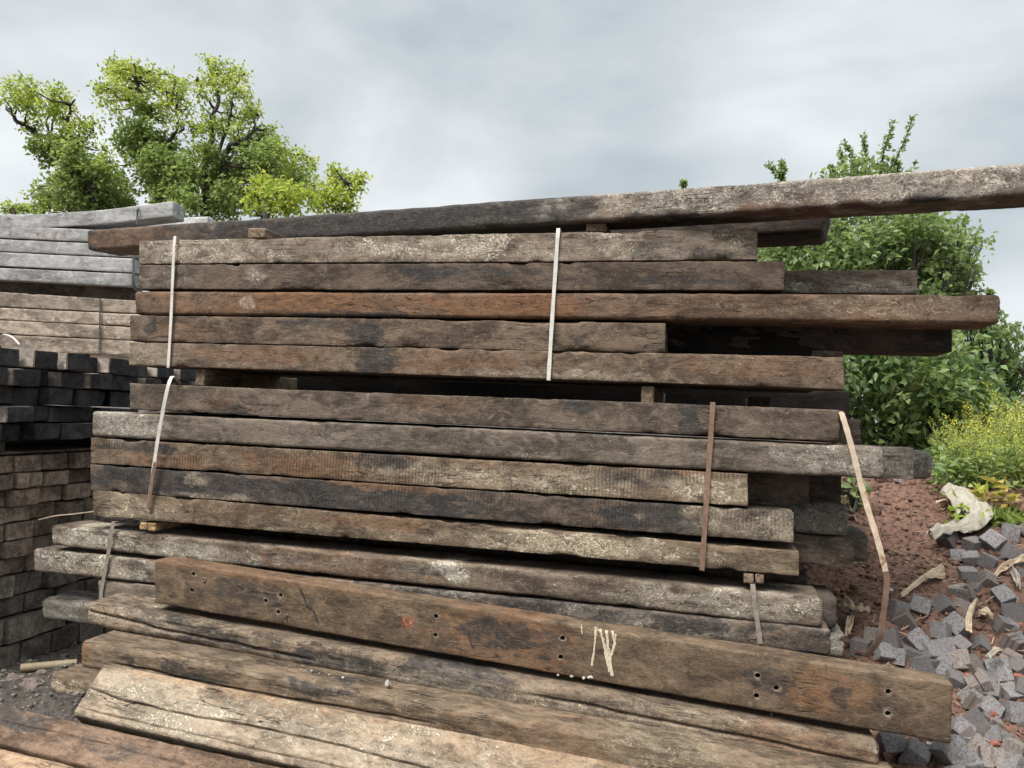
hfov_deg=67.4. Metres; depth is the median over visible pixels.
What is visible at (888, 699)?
timber
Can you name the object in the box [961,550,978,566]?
sett
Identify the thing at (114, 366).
sawn block
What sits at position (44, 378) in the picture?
sawn block
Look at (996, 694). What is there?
sett
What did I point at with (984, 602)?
twig
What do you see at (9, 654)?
sawn block
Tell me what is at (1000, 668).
sett
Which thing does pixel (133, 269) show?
strap
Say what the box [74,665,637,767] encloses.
timber
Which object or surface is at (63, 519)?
sawn block
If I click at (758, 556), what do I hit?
timber
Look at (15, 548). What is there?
sawn block
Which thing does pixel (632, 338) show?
timber
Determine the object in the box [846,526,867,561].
timber
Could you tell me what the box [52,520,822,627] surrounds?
timber
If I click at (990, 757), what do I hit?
sett
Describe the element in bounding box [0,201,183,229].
timber
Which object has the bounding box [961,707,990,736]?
sett
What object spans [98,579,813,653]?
timber
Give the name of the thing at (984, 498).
withered leaves
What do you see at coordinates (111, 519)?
timber
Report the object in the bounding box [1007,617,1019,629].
sett
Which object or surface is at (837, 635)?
timber
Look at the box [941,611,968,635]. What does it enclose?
sett
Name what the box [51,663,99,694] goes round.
timber
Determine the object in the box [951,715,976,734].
sett
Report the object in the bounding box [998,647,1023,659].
sett
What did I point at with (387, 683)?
pebble
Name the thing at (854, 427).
timber
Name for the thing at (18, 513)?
sawn block
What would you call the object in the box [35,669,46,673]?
stone
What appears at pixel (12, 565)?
sawn block
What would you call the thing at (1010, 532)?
sett
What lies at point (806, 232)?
timber
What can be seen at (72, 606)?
timber
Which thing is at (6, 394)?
sawn block
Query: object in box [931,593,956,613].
sett
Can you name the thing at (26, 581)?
sawn block
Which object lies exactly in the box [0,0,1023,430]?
sky
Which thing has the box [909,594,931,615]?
sett
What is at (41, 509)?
sawn block
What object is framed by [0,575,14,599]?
sawn block
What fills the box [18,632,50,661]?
sawn block
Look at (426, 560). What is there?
lichen
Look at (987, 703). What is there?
sett
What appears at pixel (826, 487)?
timber
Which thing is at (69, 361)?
sawn block
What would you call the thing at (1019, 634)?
sett
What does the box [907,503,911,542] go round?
twig
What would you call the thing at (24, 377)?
sawn block
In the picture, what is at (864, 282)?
timber
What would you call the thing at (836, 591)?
brick bit
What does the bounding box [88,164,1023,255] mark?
timber
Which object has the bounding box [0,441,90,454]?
cover board
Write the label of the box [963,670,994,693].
sett
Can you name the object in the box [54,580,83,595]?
sawn block
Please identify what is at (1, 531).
sawn block
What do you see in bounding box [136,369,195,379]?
sawn block
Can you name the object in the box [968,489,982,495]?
withered leaves
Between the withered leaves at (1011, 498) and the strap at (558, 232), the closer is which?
the strap at (558, 232)
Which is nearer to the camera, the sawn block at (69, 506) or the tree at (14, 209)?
the sawn block at (69, 506)
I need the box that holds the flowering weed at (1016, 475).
[985,434,1023,488]
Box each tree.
[0,69,148,406]
[0,197,30,214]
[86,49,213,410]
[177,52,322,412]
[236,166,329,415]
[306,161,373,419]
[678,114,997,433]
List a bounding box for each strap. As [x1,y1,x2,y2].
[98,298,100,352]
[99,519,131,598]
[132,255,136,290]
[136,207,138,224]
[146,376,181,510]
[167,236,182,367]
[547,228,562,379]
[699,402,715,570]
[750,581,762,643]
[839,411,889,657]
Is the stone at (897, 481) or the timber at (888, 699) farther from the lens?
the stone at (897, 481)
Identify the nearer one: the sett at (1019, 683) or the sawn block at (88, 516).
the sett at (1019, 683)
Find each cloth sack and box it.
[926,520,974,540]
[940,482,993,532]
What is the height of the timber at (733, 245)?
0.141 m
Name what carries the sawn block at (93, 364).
on the sawn block at (96, 381)
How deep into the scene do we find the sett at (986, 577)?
3.86 m
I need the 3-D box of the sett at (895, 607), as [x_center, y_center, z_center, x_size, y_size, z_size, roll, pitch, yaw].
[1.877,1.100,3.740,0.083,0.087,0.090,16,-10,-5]
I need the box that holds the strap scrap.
[38,511,93,519]
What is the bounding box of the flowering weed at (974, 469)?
[947,429,1007,487]
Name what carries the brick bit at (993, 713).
on the soil bank
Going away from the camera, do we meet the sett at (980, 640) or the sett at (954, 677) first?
the sett at (954, 677)
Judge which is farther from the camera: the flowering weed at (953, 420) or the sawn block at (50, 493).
the flowering weed at (953, 420)
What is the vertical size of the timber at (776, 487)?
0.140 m
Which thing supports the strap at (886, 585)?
hanging from the timber at (742, 421)
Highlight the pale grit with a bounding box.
[808,487,1012,665]
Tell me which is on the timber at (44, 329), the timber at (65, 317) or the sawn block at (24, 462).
the timber at (65, 317)
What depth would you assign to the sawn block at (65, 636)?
4.58 m
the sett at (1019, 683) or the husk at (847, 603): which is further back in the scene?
the husk at (847, 603)
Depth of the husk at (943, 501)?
4.61 m
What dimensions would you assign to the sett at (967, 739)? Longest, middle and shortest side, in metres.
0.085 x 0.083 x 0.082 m
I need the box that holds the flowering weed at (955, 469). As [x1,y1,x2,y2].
[936,427,973,483]
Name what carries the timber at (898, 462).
on the timber at (776, 487)
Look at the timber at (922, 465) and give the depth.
3.62 m
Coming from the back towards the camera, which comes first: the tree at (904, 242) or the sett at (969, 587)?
the tree at (904, 242)
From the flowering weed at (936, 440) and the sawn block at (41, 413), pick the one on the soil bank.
the flowering weed at (936, 440)
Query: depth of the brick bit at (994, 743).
3.02 m
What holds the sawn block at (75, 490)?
on the sawn block at (69, 506)
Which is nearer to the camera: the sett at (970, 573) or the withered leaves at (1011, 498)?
the sett at (970, 573)
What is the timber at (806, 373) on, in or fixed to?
on the bearer at (213, 378)
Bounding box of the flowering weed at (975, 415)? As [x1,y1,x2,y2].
[970,401,1015,472]
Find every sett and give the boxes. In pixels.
[849,636,871,656]
[863,626,878,640]
[869,642,895,660]
[876,628,900,647]
[876,731,906,754]
[887,599,910,616]
[889,646,905,665]
[891,607,916,630]
[897,736,931,767]
[901,627,931,650]
[901,643,922,659]
[908,653,935,672]
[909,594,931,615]
[920,638,944,658]
[928,734,975,767]
[929,621,951,638]
[930,659,940,668]
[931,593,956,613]
[934,637,955,655]
[935,531,959,548]
[935,654,951,675]
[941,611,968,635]
[943,763,964,767]
[945,668,966,688]
[947,549,965,561]
[947,648,970,670]
[948,583,968,600]
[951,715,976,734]
[952,634,972,653]
[953,597,975,616]
[956,684,983,703]
[957,566,977,581]
[959,581,978,601]
[959,727,975,743]
[961,536,982,550]
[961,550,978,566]
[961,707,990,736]
[962,691,982,709]
[963,657,985,675]
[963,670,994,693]
[964,732,981,741]
[966,756,983,767]
[967,734,992,753]
[971,633,991,652]
[972,694,1005,719]
[974,582,982,592]
[974,667,997,682]
[976,551,997,568]
[978,528,1007,550]
[978,568,998,586]
[978,745,1004,767]
[981,711,1002,727]
[983,657,1013,682]
[983,683,1001,700]
[983,724,1003,742]
[990,583,1015,606]
[991,614,1014,632]
[998,543,1023,565]
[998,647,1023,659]
[998,700,1023,722]
[999,632,1023,651]
[999,682,1023,700]
[1000,523,1021,542]
[1001,602,1023,623]
[1001,729,1019,740]
[1001,737,1023,756]
[1004,751,1023,767]
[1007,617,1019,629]
[1007,655,1023,674]
[1012,676,1023,694]
[1014,631,1023,648]
[1015,716,1023,727]
[1016,568,1023,576]
[1017,520,1023,536]
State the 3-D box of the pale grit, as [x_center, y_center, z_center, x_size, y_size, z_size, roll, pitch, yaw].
[2.627,1.172,3.472,2.555,1.335,3.594,2,-2,14]
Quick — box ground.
[0,405,875,722]
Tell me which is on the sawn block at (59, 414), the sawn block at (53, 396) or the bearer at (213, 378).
the sawn block at (53, 396)
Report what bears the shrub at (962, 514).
on the soil bank
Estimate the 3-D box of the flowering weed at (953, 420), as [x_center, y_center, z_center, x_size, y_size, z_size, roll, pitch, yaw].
[3.079,0.436,5.205,0.215,0.536,0.362,4,-3,-35]
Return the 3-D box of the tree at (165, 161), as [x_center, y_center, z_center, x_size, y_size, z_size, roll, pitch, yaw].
[-7.630,-2.593,15.916,3.176,9.019,2.068,2,-2,4]
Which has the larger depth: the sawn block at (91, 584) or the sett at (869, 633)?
the sawn block at (91, 584)
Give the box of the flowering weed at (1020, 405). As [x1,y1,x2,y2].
[981,393,1023,449]
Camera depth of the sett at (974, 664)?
3.42 m
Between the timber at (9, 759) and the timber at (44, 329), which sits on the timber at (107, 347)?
the timber at (44, 329)
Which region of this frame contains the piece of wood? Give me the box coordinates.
[20,659,76,671]
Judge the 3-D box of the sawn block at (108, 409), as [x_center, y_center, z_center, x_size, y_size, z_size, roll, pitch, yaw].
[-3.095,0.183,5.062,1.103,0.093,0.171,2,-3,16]
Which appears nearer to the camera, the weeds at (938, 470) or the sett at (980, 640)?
the sett at (980, 640)
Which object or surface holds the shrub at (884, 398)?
on the soil bank
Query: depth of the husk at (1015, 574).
3.86 m
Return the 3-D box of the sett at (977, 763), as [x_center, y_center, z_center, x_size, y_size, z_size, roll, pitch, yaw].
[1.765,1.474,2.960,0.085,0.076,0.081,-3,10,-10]
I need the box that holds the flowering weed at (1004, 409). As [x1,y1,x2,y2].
[982,381,1023,440]
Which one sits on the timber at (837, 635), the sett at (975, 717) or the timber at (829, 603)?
the timber at (829, 603)
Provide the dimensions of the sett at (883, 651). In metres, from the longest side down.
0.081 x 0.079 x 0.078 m
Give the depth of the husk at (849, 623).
3.69 m
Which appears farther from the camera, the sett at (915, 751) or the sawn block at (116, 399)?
the sawn block at (116, 399)
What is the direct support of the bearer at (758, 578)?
on the timber at (785, 603)
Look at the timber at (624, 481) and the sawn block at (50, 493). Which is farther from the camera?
the sawn block at (50, 493)
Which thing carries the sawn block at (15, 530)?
on the sawn block at (15, 548)
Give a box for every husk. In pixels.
[840,596,869,613]
[845,615,854,635]
[900,564,943,597]
[923,567,945,582]
[936,499,951,504]
[965,598,977,632]
[978,606,992,619]
[986,646,1003,658]
[994,554,1023,576]
[1010,565,1020,589]
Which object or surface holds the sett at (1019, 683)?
on the soil bank
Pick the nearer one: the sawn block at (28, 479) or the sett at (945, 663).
the sett at (945, 663)
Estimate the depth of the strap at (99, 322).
5.74 m
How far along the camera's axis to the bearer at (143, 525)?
4.03 m
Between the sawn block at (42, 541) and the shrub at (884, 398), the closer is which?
the sawn block at (42, 541)
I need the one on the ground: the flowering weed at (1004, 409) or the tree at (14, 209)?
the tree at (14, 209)
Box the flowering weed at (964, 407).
[939,400,973,447]
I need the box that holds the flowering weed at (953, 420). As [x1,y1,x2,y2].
[941,409,991,476]
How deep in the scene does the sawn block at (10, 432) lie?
4.22 m
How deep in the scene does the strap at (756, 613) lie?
3.25 m
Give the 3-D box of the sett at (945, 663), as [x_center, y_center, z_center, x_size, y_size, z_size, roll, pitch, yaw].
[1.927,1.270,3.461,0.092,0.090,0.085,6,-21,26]
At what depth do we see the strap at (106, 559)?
4.05 m
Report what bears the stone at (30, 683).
on the gravel
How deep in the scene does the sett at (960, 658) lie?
3.45 m
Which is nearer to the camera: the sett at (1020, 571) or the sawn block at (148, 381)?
the sett at (1020, 571)
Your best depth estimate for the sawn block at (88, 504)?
4.78 m
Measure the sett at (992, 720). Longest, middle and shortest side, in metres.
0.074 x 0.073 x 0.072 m
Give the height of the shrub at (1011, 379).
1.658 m
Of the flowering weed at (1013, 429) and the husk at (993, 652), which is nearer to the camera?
the husk at (993, 652)
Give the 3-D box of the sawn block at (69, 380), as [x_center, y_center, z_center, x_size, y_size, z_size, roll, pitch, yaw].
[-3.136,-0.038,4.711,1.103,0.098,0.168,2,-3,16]
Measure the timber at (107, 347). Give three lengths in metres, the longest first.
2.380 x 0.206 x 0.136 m
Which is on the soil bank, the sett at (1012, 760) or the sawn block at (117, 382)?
the sett at (1012, 760)
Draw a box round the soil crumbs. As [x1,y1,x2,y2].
[799,476,1023,767]
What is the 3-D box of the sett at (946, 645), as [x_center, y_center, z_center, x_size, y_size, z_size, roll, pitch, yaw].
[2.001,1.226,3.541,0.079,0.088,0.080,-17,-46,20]
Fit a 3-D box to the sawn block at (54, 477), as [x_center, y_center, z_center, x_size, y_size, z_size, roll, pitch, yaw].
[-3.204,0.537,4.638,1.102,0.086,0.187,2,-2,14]
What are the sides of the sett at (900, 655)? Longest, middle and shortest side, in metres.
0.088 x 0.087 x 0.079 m
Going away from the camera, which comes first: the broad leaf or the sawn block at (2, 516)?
the sawn block at (2, 516)
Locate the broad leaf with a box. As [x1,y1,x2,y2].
[972,481,987,492]
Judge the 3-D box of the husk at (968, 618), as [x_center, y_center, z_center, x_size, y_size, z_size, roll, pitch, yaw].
[2.179,1.095,3.648,0.036,0.119,0.249,1,-3,36]
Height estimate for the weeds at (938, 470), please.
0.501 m
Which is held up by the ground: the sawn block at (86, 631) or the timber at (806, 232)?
the sawn block at (86, 631)
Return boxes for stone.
[5,673,18,680]
[18,677,40,688]
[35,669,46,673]
[893,478,903,483]
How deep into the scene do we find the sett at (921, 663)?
3.43 m
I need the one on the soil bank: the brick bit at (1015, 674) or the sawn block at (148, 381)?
the brick bit at (1015, 674)
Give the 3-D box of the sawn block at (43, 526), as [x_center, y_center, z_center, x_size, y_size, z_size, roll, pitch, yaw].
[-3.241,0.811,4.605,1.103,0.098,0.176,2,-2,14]
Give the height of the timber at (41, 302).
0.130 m
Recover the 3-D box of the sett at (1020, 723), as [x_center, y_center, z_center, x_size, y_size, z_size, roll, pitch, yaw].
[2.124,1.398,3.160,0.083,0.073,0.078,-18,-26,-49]
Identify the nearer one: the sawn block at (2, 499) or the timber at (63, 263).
the sawn block at (2, 499)
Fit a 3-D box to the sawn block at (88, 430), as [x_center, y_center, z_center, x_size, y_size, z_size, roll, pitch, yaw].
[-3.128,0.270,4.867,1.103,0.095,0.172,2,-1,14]
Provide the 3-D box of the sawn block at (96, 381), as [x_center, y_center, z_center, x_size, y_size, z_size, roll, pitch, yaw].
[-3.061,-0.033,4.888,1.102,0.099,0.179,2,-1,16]
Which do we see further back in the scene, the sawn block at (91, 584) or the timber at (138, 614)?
the sawn block at (91, 584)
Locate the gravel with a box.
[0,642,86,718]
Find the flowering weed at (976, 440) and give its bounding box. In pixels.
[962,417,1004,476]
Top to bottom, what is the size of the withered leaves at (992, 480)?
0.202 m
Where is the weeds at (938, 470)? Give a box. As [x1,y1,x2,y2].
[922,434,1023,496]
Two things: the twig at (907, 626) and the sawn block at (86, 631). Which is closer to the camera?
the twig at (907, 626)
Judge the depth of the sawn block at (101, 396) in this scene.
4.95 m
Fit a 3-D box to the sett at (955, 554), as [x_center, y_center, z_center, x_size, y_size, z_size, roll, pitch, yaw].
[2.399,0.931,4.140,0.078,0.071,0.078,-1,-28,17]
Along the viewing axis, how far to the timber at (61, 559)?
3.48 m
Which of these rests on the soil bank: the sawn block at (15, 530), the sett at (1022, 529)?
the sett at (1022, 529)
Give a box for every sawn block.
[0,348,18,365]
[0,350,57,368]
[0,367,7,384]
[0,371,83,388]
[0,386,13,403]
[0,387,37,405]
[0,405,33,422]
[0,423,19,440]
[0,455,12,473]
[0,474,13,489]
[0,487,39,506]
[0,491,4,507]
[0,508,5,523]
[0,524,3,541]
[0,538,32,558]
[0,556,24,575]
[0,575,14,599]
[0,594,23,617]
[0,610,38,644]
[0,619,3,645]
[0,642,19,668]
[1,505,30,522]
[2,453,41,471]
[2,471,42,488]
[2,520,33,540]
[4,422,59,439]
[5,570,41,594]
[6,368,40,386]
[9,368,47,385]
[13,386,72,404]
[14,357,97,372]
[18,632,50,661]
[19,353,89,370]
[19,405,48,420]
[20,587,53,610]
[24,554,34,570]
[25,452,66,469]
[27,516,57,536]
[30,501,54,518]
[30,533,53,553]
[31,606,64,633]
[32,421,84,439]
[34,485,61,502]
[35,469,68,485]
[36,405,93,421]
[37,404,119,411]
[38,389,98,405]
[39,406,74,421]
[42,572,75,587]
[47,622,78,651]
[52,357,127,374]
[53,451,95,468]
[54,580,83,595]
[55,499,83,514]
[58,468,88,482]
[58,514,81,523]
[60,482,89,499]
[64,422,99,437]
[65,620,102,642]
[73,406,137,411]
[76,575,88,580]
[80,496,92,510]
[81,510,103,521]
[81,577,101,591]
[82,373,111,388]
[82,375,122,389]
[83,481,93,495]
[84,378,161,390]
[93,376,137,390]
[99,391,104,405]
[102,391,129,406]
[103,627,114,633]
[112,361,138,376]
[124,366,147,377]
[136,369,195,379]
[147,367,173,377]
[162,369,196,380]
[166,380,190,385]
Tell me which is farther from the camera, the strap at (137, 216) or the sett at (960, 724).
the strap at (137, 216)
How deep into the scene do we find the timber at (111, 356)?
5.80 m
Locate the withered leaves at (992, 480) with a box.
[977,475,1016,508]
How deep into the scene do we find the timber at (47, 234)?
5.75 m
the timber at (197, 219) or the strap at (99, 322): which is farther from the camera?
the timber at (197, 219)
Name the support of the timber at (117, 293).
on the timber at (41, 302)
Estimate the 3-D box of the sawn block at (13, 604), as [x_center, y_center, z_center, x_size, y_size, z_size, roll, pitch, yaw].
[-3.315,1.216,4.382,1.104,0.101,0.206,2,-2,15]
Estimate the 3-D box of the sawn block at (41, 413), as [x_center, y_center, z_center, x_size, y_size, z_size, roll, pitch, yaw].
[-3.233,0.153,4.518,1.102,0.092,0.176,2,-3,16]
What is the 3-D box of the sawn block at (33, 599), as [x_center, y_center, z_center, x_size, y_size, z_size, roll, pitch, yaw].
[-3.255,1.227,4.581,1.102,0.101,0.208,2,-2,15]
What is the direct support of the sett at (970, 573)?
on the soil bank
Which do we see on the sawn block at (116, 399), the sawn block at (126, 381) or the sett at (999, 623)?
the sawn block at (126, 381)
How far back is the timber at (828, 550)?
3.46 m
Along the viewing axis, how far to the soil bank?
4.10 m
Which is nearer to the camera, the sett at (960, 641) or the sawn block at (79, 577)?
the sett at (960, 641)
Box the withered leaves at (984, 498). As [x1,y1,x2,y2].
[974,489,990,501]
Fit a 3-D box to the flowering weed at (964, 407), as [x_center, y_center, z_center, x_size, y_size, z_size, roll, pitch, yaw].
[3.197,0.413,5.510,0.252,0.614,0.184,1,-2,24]
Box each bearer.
[0,441,4,451]
[139,521,154,529]
[148,521,192,530]
[195,369,296,389]
[248,228,285,239]
[586,223,610,232]
[641,386,665,402]
[741,571,753,583]
[745,397,770,406]
[753,572,763,583]
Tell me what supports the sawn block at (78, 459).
on the sawn block at (79, 475)
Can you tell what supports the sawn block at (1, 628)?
on the sawn block at (9, 654)
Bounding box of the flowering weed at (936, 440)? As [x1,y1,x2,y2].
[925,418,957,463]
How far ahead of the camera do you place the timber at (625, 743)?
3.10 m
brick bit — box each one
[833,588,840,594]
[989,740,1000,747]
[990,710,998,716]
[1013,672,1023,678]
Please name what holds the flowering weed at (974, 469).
on the soil bank
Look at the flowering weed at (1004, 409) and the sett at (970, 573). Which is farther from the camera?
the flowering weed at (1004, 409)
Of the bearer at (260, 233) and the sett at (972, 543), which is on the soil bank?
the sett at (972, 543)
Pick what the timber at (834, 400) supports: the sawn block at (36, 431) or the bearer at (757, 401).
the bearer at (757, 401)
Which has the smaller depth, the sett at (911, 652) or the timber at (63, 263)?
the sett at (911, 652)
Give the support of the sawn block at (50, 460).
on the sawn block at (54, 477)
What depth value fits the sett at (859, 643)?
3.56 m
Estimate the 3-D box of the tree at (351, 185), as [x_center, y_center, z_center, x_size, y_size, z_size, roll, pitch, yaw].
[-3.547,-1.199,15.004,1.428,6.530,1.124,2,-2,14]
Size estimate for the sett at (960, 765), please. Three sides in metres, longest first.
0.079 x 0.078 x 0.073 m
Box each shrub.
[839,328,1023,465]
[841,477,885,514]
[942,490,990,536]
[949,293,1023,433]
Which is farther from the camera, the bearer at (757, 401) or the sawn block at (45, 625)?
the sawn block at (45, 625)
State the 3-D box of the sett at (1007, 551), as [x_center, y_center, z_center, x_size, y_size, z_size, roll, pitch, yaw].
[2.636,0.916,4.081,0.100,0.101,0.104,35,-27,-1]
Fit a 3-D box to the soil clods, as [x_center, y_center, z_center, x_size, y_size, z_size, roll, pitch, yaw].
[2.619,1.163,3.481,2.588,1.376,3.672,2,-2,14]
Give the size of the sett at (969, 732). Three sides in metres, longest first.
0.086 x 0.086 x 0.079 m
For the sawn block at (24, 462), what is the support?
on the sawn block at (28, 479)
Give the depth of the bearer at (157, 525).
4.07 m
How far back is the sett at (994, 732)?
3.08 m
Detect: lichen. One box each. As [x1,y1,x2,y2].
[216,539,253,563]
[400,558,445,562]
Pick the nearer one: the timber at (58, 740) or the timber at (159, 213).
the timber at (58, 740)
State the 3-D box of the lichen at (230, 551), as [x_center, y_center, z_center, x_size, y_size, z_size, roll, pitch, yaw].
[-1.396,0.865,3.865,0.217,0.177,0.020,2,-2,14]
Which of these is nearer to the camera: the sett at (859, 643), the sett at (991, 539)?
the sett at (859, 643)
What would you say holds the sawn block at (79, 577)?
on the sawn block at (91, 584)
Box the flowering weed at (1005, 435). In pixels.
[969,393,1023,478]
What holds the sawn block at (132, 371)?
on the sawn block at (126, 381)
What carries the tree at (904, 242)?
on the soil bank
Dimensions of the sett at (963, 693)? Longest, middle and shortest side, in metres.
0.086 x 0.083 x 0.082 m
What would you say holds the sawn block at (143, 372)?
on the sawn block at (148, 381)
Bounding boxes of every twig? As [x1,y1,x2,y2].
[900,615,927,630]
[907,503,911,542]
[976,596,994,605]
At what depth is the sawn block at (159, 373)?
5.42 m
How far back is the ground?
3.76 m
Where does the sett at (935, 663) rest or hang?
on the soil bank
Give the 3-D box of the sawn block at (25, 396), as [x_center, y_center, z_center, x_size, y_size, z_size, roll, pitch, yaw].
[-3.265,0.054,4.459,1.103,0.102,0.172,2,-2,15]
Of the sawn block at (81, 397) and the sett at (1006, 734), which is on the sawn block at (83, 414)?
the sawn block at (81, 397)
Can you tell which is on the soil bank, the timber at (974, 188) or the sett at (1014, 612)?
the sett at (1014, 612)
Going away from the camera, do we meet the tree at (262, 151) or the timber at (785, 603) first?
the timber at (785, 603)
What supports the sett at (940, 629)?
on the soil bank
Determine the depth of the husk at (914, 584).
3.90 m
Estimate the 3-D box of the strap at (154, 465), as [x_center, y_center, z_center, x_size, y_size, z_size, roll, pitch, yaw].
[-1.788,0.314,4.033,0.161,0.710,0.166,1,-3,38]
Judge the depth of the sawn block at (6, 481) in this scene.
4.19 m
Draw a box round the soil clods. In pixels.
[841,476,1023,760]
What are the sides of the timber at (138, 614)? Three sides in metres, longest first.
3.548 x 0.266 x 0.129 m
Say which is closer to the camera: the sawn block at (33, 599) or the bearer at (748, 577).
the bearer at (748, 577)
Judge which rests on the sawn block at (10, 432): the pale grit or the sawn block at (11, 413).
the sawn block at (11, 413)
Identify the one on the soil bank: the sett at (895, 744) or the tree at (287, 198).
the sett at (895, 744)
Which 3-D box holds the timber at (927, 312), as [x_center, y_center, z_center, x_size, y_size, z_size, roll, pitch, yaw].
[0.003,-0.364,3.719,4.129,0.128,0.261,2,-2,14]
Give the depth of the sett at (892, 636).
3.52 m
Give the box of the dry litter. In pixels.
[855,512,1023,740]
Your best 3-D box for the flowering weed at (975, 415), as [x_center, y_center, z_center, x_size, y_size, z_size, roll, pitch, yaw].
[3.369,0.438,5.407,0.290,0.632,0.214,2,-2,14]
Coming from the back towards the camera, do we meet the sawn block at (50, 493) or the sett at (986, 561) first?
the sawn block at (50, 493)
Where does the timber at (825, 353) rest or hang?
on the bearer at (213, 378)
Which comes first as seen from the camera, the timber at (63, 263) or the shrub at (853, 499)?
the shrub at (853, 499)
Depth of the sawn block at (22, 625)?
4.28 m
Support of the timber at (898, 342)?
on the timber at (825, 353)
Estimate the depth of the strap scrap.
4.07 m
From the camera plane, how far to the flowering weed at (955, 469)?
4.90 m
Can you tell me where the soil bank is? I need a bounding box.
[793,441,1023,767]
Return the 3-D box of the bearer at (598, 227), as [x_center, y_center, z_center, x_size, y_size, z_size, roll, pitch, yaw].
[0.507,-0.701,4.011,0.099,0.044,0.952,2,-2,14]
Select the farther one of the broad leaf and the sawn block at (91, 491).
the sawn block at (91, 491)
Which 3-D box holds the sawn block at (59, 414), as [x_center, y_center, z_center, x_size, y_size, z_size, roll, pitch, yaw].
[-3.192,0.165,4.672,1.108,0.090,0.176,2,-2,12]
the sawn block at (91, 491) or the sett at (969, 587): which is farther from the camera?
the sawn block at (91, 491)
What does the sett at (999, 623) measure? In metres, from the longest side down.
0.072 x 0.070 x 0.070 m
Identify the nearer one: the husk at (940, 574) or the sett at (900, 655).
the sett at (900, 655)
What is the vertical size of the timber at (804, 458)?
0.139 m
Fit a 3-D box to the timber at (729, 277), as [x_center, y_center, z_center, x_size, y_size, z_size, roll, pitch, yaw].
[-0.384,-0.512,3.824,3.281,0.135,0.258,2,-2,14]
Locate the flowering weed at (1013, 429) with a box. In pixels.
[997,400,1023,478]
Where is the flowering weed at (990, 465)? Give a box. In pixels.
[967,430,1011,489]
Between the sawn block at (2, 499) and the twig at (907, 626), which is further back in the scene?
the sawn block at (2, 499)
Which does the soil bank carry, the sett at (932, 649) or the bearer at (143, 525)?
the sett at (932, 649)
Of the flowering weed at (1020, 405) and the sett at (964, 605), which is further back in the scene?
the flowering weed at (1020, 405)
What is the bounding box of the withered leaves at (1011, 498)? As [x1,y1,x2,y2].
[987,491,1022,508]
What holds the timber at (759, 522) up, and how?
on the timber at (758, 556)
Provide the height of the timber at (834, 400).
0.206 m
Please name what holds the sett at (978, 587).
on the soil bank
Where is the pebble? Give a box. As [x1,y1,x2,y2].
[385,680,390,686]
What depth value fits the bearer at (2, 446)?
4.22 m
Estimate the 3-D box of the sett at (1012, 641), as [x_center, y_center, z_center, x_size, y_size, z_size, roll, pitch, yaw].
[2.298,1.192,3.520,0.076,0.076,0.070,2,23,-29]
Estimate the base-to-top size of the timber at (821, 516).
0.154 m
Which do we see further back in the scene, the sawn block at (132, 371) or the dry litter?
the sawn block at (132, 371)
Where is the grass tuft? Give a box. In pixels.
[950,500,1023,526]
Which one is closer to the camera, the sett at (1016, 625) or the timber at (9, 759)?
the timber at (9, 759)
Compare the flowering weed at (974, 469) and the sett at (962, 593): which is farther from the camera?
the flowering weed at (974, 469)
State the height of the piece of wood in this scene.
0.043 m
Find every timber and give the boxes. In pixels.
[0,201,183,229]
[0,227,89,242]
[0,239,138,260]
[0,252,140,275]
[0,268,140,289]
[0,282,142,300]
[0,292,136,313]
[0,308,137,326]
[0,320,129,340]
[0,335,142,354]
[0,705,278,767]
[0,749,73,767]
[34,545,830,654]
[42,590,98,624]
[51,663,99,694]
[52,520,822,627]
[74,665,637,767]
[81,630,891,767]
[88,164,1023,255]
[88,593,879,764]
[90,354,128,360]
[90,464,793,542]
[91,437,747,505]
[93,411,883,478]
[93,490,798,575]
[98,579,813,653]
[104,517,148,524]
[129,343,844,391]
[129,383,839,440]
[130,315,667,353]
[135,292,999,329]
[139,228,757,265]
[139,261,784,293]
[143,217,215,226]
[145,411,913,479]
[155,556,952,742]
[170,411,860,444]
[172,527,837,629]
[178,524,806,583]
[275,376,849,418]
[417,453,808,503]
[563,218,830,247]
[666,326,951,356]
[671,350,843,356]
[748,498,847,535]
[775,532,853,568]
[782,270,917,294]
[808,475,840,501]
[816,623,844,656]
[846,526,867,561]
[913,450,932,479]
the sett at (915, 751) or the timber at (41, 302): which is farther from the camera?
the timber at (41, 302)
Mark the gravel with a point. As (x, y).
(31, 705)
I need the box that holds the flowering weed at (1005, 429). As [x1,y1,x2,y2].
[985,412,1023,441]
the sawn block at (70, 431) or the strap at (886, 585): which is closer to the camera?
the strap at (886, 585)
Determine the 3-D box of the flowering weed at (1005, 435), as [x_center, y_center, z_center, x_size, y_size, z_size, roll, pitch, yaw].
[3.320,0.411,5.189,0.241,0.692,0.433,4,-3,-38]
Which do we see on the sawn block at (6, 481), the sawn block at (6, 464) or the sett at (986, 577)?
the sawn block at (6, 464)
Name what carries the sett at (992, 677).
on the soil bank
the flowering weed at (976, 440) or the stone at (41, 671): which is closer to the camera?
the stone at (41, 671)
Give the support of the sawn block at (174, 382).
on the sawn block
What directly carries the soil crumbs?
on the soil bank
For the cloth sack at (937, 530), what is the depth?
4.25 m
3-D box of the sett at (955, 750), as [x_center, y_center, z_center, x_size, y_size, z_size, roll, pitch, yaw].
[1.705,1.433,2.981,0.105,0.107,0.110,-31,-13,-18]
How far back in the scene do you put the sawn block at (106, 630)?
4.90 m
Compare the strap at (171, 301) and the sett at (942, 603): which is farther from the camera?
the strap at (171, 301)
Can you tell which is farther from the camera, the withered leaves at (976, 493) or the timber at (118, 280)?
the timber at (118, 280)
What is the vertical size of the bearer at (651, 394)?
0.081 m
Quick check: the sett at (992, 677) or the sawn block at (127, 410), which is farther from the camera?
the sawn block at (127, 410)
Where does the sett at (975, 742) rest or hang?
on the soil bank

